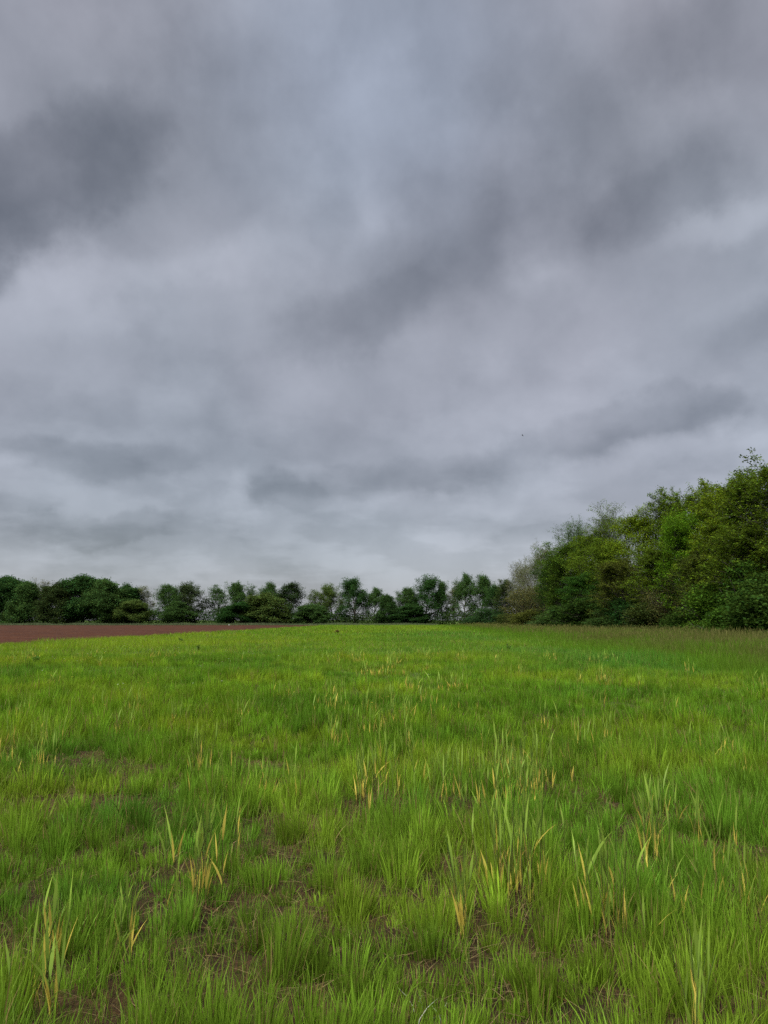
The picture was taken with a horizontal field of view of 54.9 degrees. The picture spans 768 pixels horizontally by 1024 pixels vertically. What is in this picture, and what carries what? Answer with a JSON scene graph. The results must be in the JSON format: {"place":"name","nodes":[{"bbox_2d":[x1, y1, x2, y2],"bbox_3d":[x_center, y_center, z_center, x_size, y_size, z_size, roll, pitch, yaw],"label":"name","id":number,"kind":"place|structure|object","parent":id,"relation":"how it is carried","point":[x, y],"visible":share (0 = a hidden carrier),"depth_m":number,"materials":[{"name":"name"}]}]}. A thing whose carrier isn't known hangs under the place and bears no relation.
{"place":"outdoors","nodes":[
{"label":"outdoors","id":0,"kind":"place"},
{"bbox_2d":[0,625,316,643],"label":"ploughed field","id":1,"kind":"structure","parent":0,"point":[15,633],"depth_m":109.97,"materials":[{"name":"brown soil"}]},
{"bbox_2d":[0,622,438,624],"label":"verge grass","id":2,"kind":"structure","parent":0,"point":[182,623],"depth_m":216.06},
{"bbox_2d":[0,620,767,1023],"bbox_3d":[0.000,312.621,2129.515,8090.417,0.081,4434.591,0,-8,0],"label":"ground","id":3,"kind":"structure","parent":0,"point":[218,958],"depth_m":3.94,"materials":[{"name":"green plant"}]},
{"bbox_2d":[0,575,37,622],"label":"tree","id":4,"kind":"object","parent":3,"relation":"on","point":[8,583],"visible":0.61,"depth_m":230.80,"materials":[{"name":"green plant"}]},
{"bbox_2d":[0,579,40,623],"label":"tree","id":5,"kind":"object","parent":3,"relation":"on","point":[27,591],"visible":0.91,"depth_m":227.44,"materials":[{"name":"green plant"}]},
{"bbox_2d":[3,894,66,1022],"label":"cereal clump","id":6,"kind":"object","parent":3,"relation":"on","point":[45,957],"visible":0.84,"depth_m":2.96,"materials":[{"name":"green plant"}]},
{"bbox_2d":[32,577,50,598],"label":"tree","id":7,"kind":"object","parent":3,"relation":"on","point":[48,583],"visible":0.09,"depth_m":238.57,"materials":[{"name":"green plant"}]},
{"bbox_2d":[29,580,80,623],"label":"tree","id":8,"kind":"object","parent":3,"relation":"on","point":[48,595],"visible":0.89,"depth_m":225.57,"materials":[{"name":"green plant"}]},
{"bbox_2d":[37,865,76,969],"bbox_3d":[-1.533,1.885,3.473,0.192,0.498,0.228,-7,-11,41],"label":"cereal clump","id":9,"kind":"object","parent":3,"relation":"on","point":[60,932],"visible":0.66,"depth_m":3.45,"materials":[{"name":"green plant"}]},
{"bbox_2d":[54,573,114,622],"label":"tree","id":10,"kind":"object","parent":3,"relation":"on","point":[77,585],"visible":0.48,"depth_m":227.52,"materials":[{"name":"green plant"}]},
{"bbox_2d":[74,577,138,623],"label":"tree","id":11,"kind":"object","parent":3,"relation":"on","point":[107,590],"visible":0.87,"depth_m":225.43,"materials":[{"name":"green plant"}]},
{"bbox_2d":[107,582,149,623],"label":"tree","id":12,"kind":"object","parent":3,"relation":"on","point":[135,594],"visible":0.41,"depth_m":231.64,"materials":[{"name":"green plant"}]},
{"bbox_2d":[113,874,147,961],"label":"cereal clump","id":13,"kind":"object","parent":3,"relation":"on","point":[120,913],"visible":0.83,"depth_m":3.54,"materials":[{"name":"green plant"}]},
{"bbox_2d":[109,599,154,623],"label":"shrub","id":14,"kind":"object","parent":3,"relation":"on","point":[136,606],"visible":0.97,"depth_m":224.20,"materials":[{"name":"green plant"}]},
{"bbox_2d":[137,585,156,622],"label":"tree","id":15,"kind":"object","parent":3,"relation":"on","point":[143,592],"visible":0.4,"depth_m":236.18,"materials":[{"name":"green plant"}]},
{"bbox_2d":[151,584,184,622],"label":"tree","id":16,"kind":"object","parent":3,"relation":"on","point":[173,594],"visible":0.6,"depth_m":227.46,"materials":[{"name":"green plant"}]},
{"bbox_2d":[156,600,199,623],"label":"shrub","id":17,"kind":"object","parent":3,"relation":"on","point":[173,612],"visible":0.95,"depth_m":223.76,"materials":[{"name":"green plant"}]},
{"bbox_2d":[156,789,226,907],"bbox_3d":[-1.094,1.906,4.201,0.399,0.658,0.348,0,-8,0],"label":"cereal clump","id":18,"kind":"object","parent":3,"relation":"on","point":[206,875],"visible":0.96,"depth_m":4.22,"materials":[{"name":"green plant"}]},
{"bbox_2d":[176,580,213,620],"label":"tree","id":19,"kind":"object","parent":3,"relation":"on","point":[188,590],"visible":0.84,"depth_m":229.35,"materials":[{"name":"green plant"}]},
{"bbox_2d":[187,718,222,772],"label":"cereal clump","id":20,"kind":"object","parent":3,"relation":"on","point":[198,738],"visible":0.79,"depth_m":7.91,"materials":[{"name":"green plant"}]},
{"bbox_2d":[206,584,228,614],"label":"tree","id":21,"kind":"object","parent":3,"relation":"on","point":[216,595],"visible":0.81,"depth_m":231.31,"materials":[{"name":"green plant"}]},
{"bbox_2d":[216,582,249,622],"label":"tree","id":22,"kind":"object","parent":3,"relation":"on","point":[238,594],"visible":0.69,"depth_m":229.39,"materials":[{"name":"green plant"}]},
{"bbox_2d":[213,601,260,623],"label":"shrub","id":23,"kind":"object","parent":3,"relation":"on","point":[227,615],"visible":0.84,"depth_m":222.37,"materials":[{"name":"green plant"}]},
{"bbox_2d":[0,606,486,624],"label":"hedge undergrowth","id":24,"kind":"object","parent":3,"relation":"on","point":[363,617],"visible":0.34,"depth_m":227.21,"materials":[{"name":"green plant"}]},
{"bbox_2d":[243,580,258,601],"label":"tree","id":25,"kind":"object","parent":3,"relation":"on","point":[250,591],"visible":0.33,"depth_m":231.82,"materials":[{"name":"green plant"}]},
{"bbox_2d":[239,591,292,623],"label":"tree","id":26,"kind":"object","parent":3,"relation":"on","point":[264,604],"visible":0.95,"depth_m":222.76,"materials":[{"name":"green plant"}]},
{"bbox_2d":[256,580,279,609],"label":"tree","id":27,"kind":"object","parent":3,"relation":"on","point":[271,588],"visible":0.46,"depth_m":233.06,"materials":[{"name":"green plant"}]},
{"bbox_2d":[275,581,308,622],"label":"tree","id":28,"kind":"object","parent":3,"relation":"on","point":[289,592],"visible":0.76,"depth_m":231.15,"materials":[{"name":"green plant"}]},
{"bbox_2d":[286,603,332,623],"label":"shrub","id":29,"kind":"object","parent":3,"relation":"on","point":[311,612],"visible":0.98,"depth_m":222.27,"materials":[{"name":"green plant"}]},
{"bbox_2d":[300,589,328,609],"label":"tree","id":30,"kind":"object","parent":3,"relation":"on","point":[314,597],"visible":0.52,"depth_m":231.01,"materials":[{"name":"green plant"}]},
{"bbox_2d":[316,583,349,621],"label":"tree","id":31,"kind":"object","parent":3,"relation":"on","point":[329,592],"visible":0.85,"depth_m":229.52,"materials":[{"name":"green plant"}]},
{"bbox_2d":[327,705,352,744],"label":"cereal clump","id":32,"kind":"object","parent":3,"relation":"on","point":[331,723],"visible":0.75,"depth_m":9.33,"materials":[{"name":"green plant"}]},
{"bbox_2d":[334,576,372,621],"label":"tree","id":33,"kind":"object","parent":3,"relation":"on","point":[351,588],"visible":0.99,"depth_m":228.59,"materials":[{"name":"green plant"}]},
{"bbox_2d":[322,729,416,812],"bbox_3d":[-0.051,2.291,6.628,0.812,0.616,1.122,3,-9,-22],"label":"cereal clump","id":34,"kind":"object","parent":3,"relation":"on","point":[362,783],"visible":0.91,"depth_m":6.60,"materials":[{"name":"green plant"}]},
{"bbox_2d":[360,586,386,623],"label":"tree","id":35,"kind":"object","parent":3,"relation":"on","point":[373,600],"visible":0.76,"depth_m":230.10,"materials":[{"name":"green plant"}]},
{"bbox_2d":[0,645,767,919],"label":"cereal stalks","id":36,"kind":"object","parent":3,"relation":"on","point":[697,808],"visible":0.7,"depth_m":8.38,"materials":[{"name":"green plant"}]},
{"bbox_2d":[0,711,767,1023],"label":"dead straw","id":37,"kind":"object","parent":3,"relation":"on","point":[509,984],"visible":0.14,"depth_m":3.91,"materials":[{"name":"beige plant"}]},
{"bbox_2d":[374,593,398,622],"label":"tree","id":38,"kind":"object","parent":3,"relation":"on","point":[388,604],"visible":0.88,"depth_m":225.82,"materials":[{"name":"green plant"}]},
{"bbox_2d":[393,586,419,617],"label":"tree","id":39,"kind":"object","parent":3,"relation":"on","point":[402,598],"visible":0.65,"depth_m":228.70,"materials":[{"name":"green plant"}]},
{"bbox_2d":[385,603,430,623],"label":"tree","id":40,"kind":"object","parent":3,"relation":"on","point":[405,611],"visible":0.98,"depth_m":222.28,"materials":[{"name":"green plant"}]},
{"bbox_2d":[408,573,448,621],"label":"tree","id":41,"kind":"object","parent":3,"relation":"on","point":[429,586],"visible":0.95,"depth_m":225.82,"materials":[{"name":"green plant"}]},
{"bbox_2d":[432,579,451,623],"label":"tree","id":42,"kind":"object","parent":3,"relation":"on","point":[444,586],"visible":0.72,"depth_m":229.91,"materials":[{"name":"green plant"}]},
{"bbox_2d":[446,582,462,615],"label":"tree","id":43,"kind":"object","parent":3,"relation":"on","point":[451,597],"visible":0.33,"depth_m":234.03,"materials":[{"name":"green plant"}]},
{"bbox_2d":[440,821,478,943],"bbox_3d":[0.394,1.877,3.778,0.193,0.619,0.313,6,-10,-36],"label":"cereal clump","id":44,"kind":"object","parent":3,"relation":"on","point":[460,910],"visible":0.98,"depth_m":3.75,"materials":[{"name":"green plant"}]},
{"bbox_2d":[449,572,476,619],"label":"tree","id":45,"kind":"object","parent":3,"relation":"on","point":[463,588],"visible":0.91,"depth_m":229.21,"materials":[{"name":"green plant"}]},
{"bbox_2d":[461,617,483,623],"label":"shrub","id":46,"kind":"object","parent":3,"relation":"on","point":[467,619],"visible":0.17,"depth_m":211.80,"materials":[{"name":"green plant"}]},
{"bbox_2d":[463,571,502,616],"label":"tree","id":47,"kind":"object","parent":3,"relation":"on","point":[482,581],"visible":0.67,"depth_m":225.54,"materials":[{"name":"green plant"}]},
{"bbox_2d":[464,608,509,623],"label":"shrub","id":48,"kind":"object","parent":3,"relation":"on","point":[483,615],"visible":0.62,"depth_m":198.57,"materials":[{"name":"green plant"}]},
{"bbox_2d":[440,732,534,816],"bbox_3d":[0.913,2.262,6.540,0.849,0.663,1.080,0,-8,0],"label":"cereal clump","id":49,"kind":"object","parent":3,"relation":"on","point":[499,761],"visible":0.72,"depth_m":6.42,"materials":[{"name":"green plant"}]},
{"bbox_2d":[481,584,511,612],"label":"tree","id":50,"kind":"object","parent":3,"relation":"on","point":[490,592],"visible":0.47,"depth_m":208.28,"materials":[{"name":"green plant"}]},
{"bbox_2d":[490,579,516,616],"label":"tree","id":51,"kind":"object","parent":3,"relation":"on","point":[502,590],"visible":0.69,"depth_m":202.88,"materials":[{"name":"green plant"}]},
{"bbox_2d":[493,613,517,624],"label":"shrub","id":52,"kind":"object","parent":3,"relation":"on","point":[504,616],"visible":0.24,"depth_m":167.98,"materials":[{"name":"green plant"}]},
{"bbox_2d":[455,775,567,906],"bbox_3d":[0.834,1.938,4.476,0.568,0.712,0.582,6,-10,-37],"label":"cereal clump","id":53,"kind":"object","parent":3,"relation":"on","point":[520,824],"visible":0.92,"depth_m":4.41,"materials":[{"name":"green plant"}]},
{"bbox_2d":[505,559,529,613],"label":"tree","id":54,"kind":"object","parent":3,"relation":"on","point":[513,583],"visible":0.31,"depth_m":199.18,"materials":[{"name":"green plant"}]},
{"bbox_2d":[498,585,546,623],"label":"shrub","id":55,"kind":"object","parent":3,"relation":"on","point":[519,599],"visible":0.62,"depth_m":159.91,"materials":[{"name":"green plant"}]},
{"bbox_2d":[508,555,539,608],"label":"tree","id":56,"kind":"object","parent":3,"relation":"on","point":[525,578],"visible":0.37,"depth_m":189.54,"materials":[{"name":"green plant"}]},
{"bbox_2d":[506,609,545,624],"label":"shrub","id":57,"kind":"object","parent":3,"relation":"on","point":[525,618],"visible":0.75,"depth_m":149.43,"materials":[{"name":"green plant"}]},
{"bbox_2d":[494,720,573,791],"bbox_3d":[1.495,2.378,7.265,0.749,0.652,1.083,0,-8,0],"label":"cereal clump","id":58,"kind":"object","parent":3,"relation":"on","point":[535,740],"visible":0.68,"depth_m":7.22,"materials":[{"name":"green plant"}]},
{"bbox_2d":[520,538,555,610],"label":"tree","id":59,"kind":"object","parent":3,"relation":"on","point":[541,553],"visible":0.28,"depth_m":179.16,"materials":[{"name":"green plant"}]},
{"bbox_2d":[521,615,558,626],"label":"shrub","id":60,"kind":"object","parent":3,"relation":"on","point":[535,623],"visible":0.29,"depth_m":128.99,"materials":[{"name":"green plant"}]},
{"bbox_2d":[528,553,571,614],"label":"tree","id":61,"kind":"object","parent":3,"relation":"on","point":[544,601],"visible":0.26,"depth_m":148.19,"materials":[{"name":"green plant"}]},
{"bbox_2d":[534,560,565,612],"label":"tree","id":62,"kind":"object","parent":3,"relation":"on","point":[539,579],"visible":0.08,"depth_m":165.56,"materials":[{"name":"green plant"}]},
{"bbox_2d":[536,605,581,626],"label":"shrub","id":63,"kind":"object","parent":3,"relation":"on","point":[552,613],"visible":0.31,"depth_m":128.63,"materials":[{"name":"green plant"}]},
{"bbox_2d":[531,533,594,610],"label":"tree","id":64,"kind":"object","parent":3,"relation":"on","point":[564,548],"visible":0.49,"depth_m":140.96,"materials":[{"name":"green plant"}]},
{"bbox_2d":[545,516,599,601],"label":"tree","id":65,"kind":"object","parent":3,"relation":"on","point":[577,530],"visible":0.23,"depth_m":154.28,"materials":[{"name":"green plant"}]},
{"bbox_2d":[549,595,616,627],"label":"shrub","id":66,"kind":"object","parent":3,"relation":"on","point":[579,615],"visible":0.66,"depth_m":114.13,"materials":[{"name":"green plant"}]},
{"bbox_2d":[554,572,615,613],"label":"tree","id":67,"kind":"object","parent":3,"relation":"on","point":[577,586],"visible":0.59,"depth_m":120.65,"materials":[{"name":"green plant"}]},
{"bbox_2d":[561,536,626,606],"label":"tree","id":68,"kind":"object","parent":3,"relation":"on","point":[597,550],"visible":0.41,"depth_m":123.42,"materials":[{"name":"green plant"}]},
{"bbox_2d":[561,525,631,615],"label":"tree","id":69,"kind":"object","parent":3,"relation":"on","point":[590,537],"visible":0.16,"depth_m":137.17,"materials":[{"name":"green plant"}]},
{"bbox_2d":[580,609,625,628],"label":"shrub","id":70,"kind":"object","parent":3,"relation":"on","point":[600,621],"visible":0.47,"depth_m":101.72,"materials":[{"name":"green plant"}]},
{"bbox_2d":[569,499,645,578],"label":"tree","id":71,"kind":"object","parent":3,"relation":"on","point":[607,522],"visible":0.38,"depth_m":136.97,"materials":[{"name":"green plant"}]},
{"bbox_2d":[567,800,671,948],"bbox_3d":[1.202,1.848,3.793,0.351,0.669,0.620,5,-10,-30],"label":"cereal clump","id":72,"kind":"object","parent":3,"relation":"on","point":[603,857],"visible":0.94,"depth_m":3.82,"materials":[{"name":"green plant"}]},
{"bbox_2d":[586,556,654,617],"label":"tree","id":73,"kind":"object","parent":3,"relation":"on","point":[617,569],"visible":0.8,"depth_m":103.68,"materials":[{"name":"green plant"}]},
{"bbox_2d":[602,598,653,627],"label":"shrub","id":74,"kind":"object","parent":3,"relation":"on","point":[622,605],"visible":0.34,"depth_m":101.01,"materials":[{"name":"green plant"}]},
{"bbox_2d":[501,553,755,627],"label":"wood undergrowth","id":75,"kind":"object","parent":3,"relation":"on","point":[587,602],"visible":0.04,"depth_m":148.32,"materials":[{"name":"green plant"}]},
{"bbox_2d":[600,503,665,602],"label":"tree","id":76,"kind":"object","parent":3,"relation":"on","point":[636,526],"visible":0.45,"depth_m":110.87,"materials":[{"name":"green plant"}]},
{"bbox_2d":[618,601,675,630],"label":"shrub","id":77,"kind":"object","parent":3,"relation":"on","point":[639,613],"visible":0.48,"depth_m":89.30,"materials":[{"name":"green plant"}]},
{"bbox_2d":[617,539,684,606],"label":"tree","id":78,"kind":"object","parent":3,"relation":"on","point":[647,561],"visible":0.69,"depth_m":93.37,"materials":[{"name":"green plant"}]},
{"bbox_2d":[634,772,670,864],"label":"cereal clump","id":79,"kind":"object","parent":3,"relation":"on","point":[643,819],"visible":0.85,"depth_m":5.02,"materials":[{"name":"green plant"}]},
{"bbox_2d":[636,576,684,627],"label":"shrub","id":80,"kind":"object","parent":3,"relation":"on","point":[655,597],"visible":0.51,"depth_m":88.32,"materials":[{"name":"green plant"}]},
{"bbox_2d":[637,485,692,600],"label":"tree","id":81,"kind":"object","parent":3,"relation":"on","point":[664,497],"visible":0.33,"depth_m":106.73,"materials":[{"name":"green plant"}]},
{"bbox_2d":[639,507,715,612],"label":"tree","id":82,"kind":"object","parent":3,"relation":"on","point":[676,534],"visible":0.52,"depth_m":88.44,"materials":[{"name":"green plant"}]},
{"bbox_2d":[653,606,706,629],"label":"shrub","id":83,"kind":"object","parent":3,"relation":"on","point":[674,619],"visible":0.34,"depth_m":80.77,"materials":[{"name":"green plant"}]},
{"bbox_2d":[663,906,714,1023],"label":"cereal clump","id":84,"kind":"object","parent":3,"relation":"on","point":[696,988],"visible":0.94,"depth_m":2.92,"materials":[{"name":"green plant"}]},
{"bbox_2d":[654,477,725,588],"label":"tree","id":85,"kind":"object","parent":3,"relation":"on","point":[689,498],"visible":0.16,"depth_m":99.02,"materials":[{"name":"green plant"}]},
{"bbox_2d":[664,550,729,622],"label":"tree","id":86,"kind":"object","parent":3,"relation":"on","point":[693,557],"visible":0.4,"depth_m":80.56,"materials":[{"name":"green plant"}]},
{"bbox_2d":[672,578,734,631],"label":"shrub","id":87,"kind":"object","parent":3,"relation":"on","point":[702,598],"visible":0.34,"depth_m":73.83,"materials":[{"name":"green plant"}]},
{"bbox_2d":[665,480,747,595],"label":"tree","id":88,"kind":"object","parent":3,"relation":"on","point":[718,485],"visible":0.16,"depth_m":89.19,"materials":[{"name":"green plant"}]},
{"bbox_2d":[667,514,752,613],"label":"tree","id":89,"kind":"object","parent":3,"relation":"on","point":[707,554],"visible":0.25,"depth_m":80.81,"materials":[{"name":"green plant"}]},
{"bbox_2d":[687,604,765,631],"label":"shrub","id":90,"kind":"object","parent":3,"relation":"on","point":[719,611],"visible":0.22,"depth_m":68.82,"materials":[{"name":"green plant"}]},
{"bbox_2d":[687,477,767,582],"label":"tree","id":91,"kind":"object","parent":3,"relation":"on","point":[708,498],"visible":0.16,"depth_m":80.55,"materials":[{"name":"green plant"}]},
{"bbox_2d":[688,522,767,595],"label":"tree","id":92,"kind":"object","parent":3,"relation":"on","point":[736,540],"visible":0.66,"depth_m":71.88,"materials":[{"name":"green plant"}]},
{"bbox_2d":[704,464,767,586],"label":"tree","id":93,"kind":"object","parent":3,"relation":"on","point":[734,492],"visible":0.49,"depth_m":75.32,"materials":[{"name":"green plant"}]},
{"bbox_2d":[705,556,767,632],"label":"shrub","id":94,"kind":"object","parent":3,"relation":"on","point":[745,569],"visible":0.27,"depth_m":69.50,"materials":[{"name":"green plant"}]},
{"bbox_2d":[710,566,767,634],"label":"shrub","id":95,"kind":"object","parent":3,"relation":"on","point":[755,603],"visible":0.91,"depth_m":62.14,"materials":[{"name":"green plant"}]},
{"bbox_2d":[714,447,767,575],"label":"tree","id":96,"kind":"object","parent":3,"relation":"on","point":[758,492],"visible":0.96,"depth_m":69.04,"materials":[{"name":"green plant"}]},
{"bbox_2d":[0,0,767,619],"label":"sky","id":97,"kind":"structure","parent":0,"point":[290,290],"materials":[{"name":"grey"}]},
{"bbox_2d":[442,622,767,681],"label":"tall grass","id":98,"kind":"structure","parent":0,"point":[690,649],"depth_m":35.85,"materials":[{"name":"green plant"}]}
]}

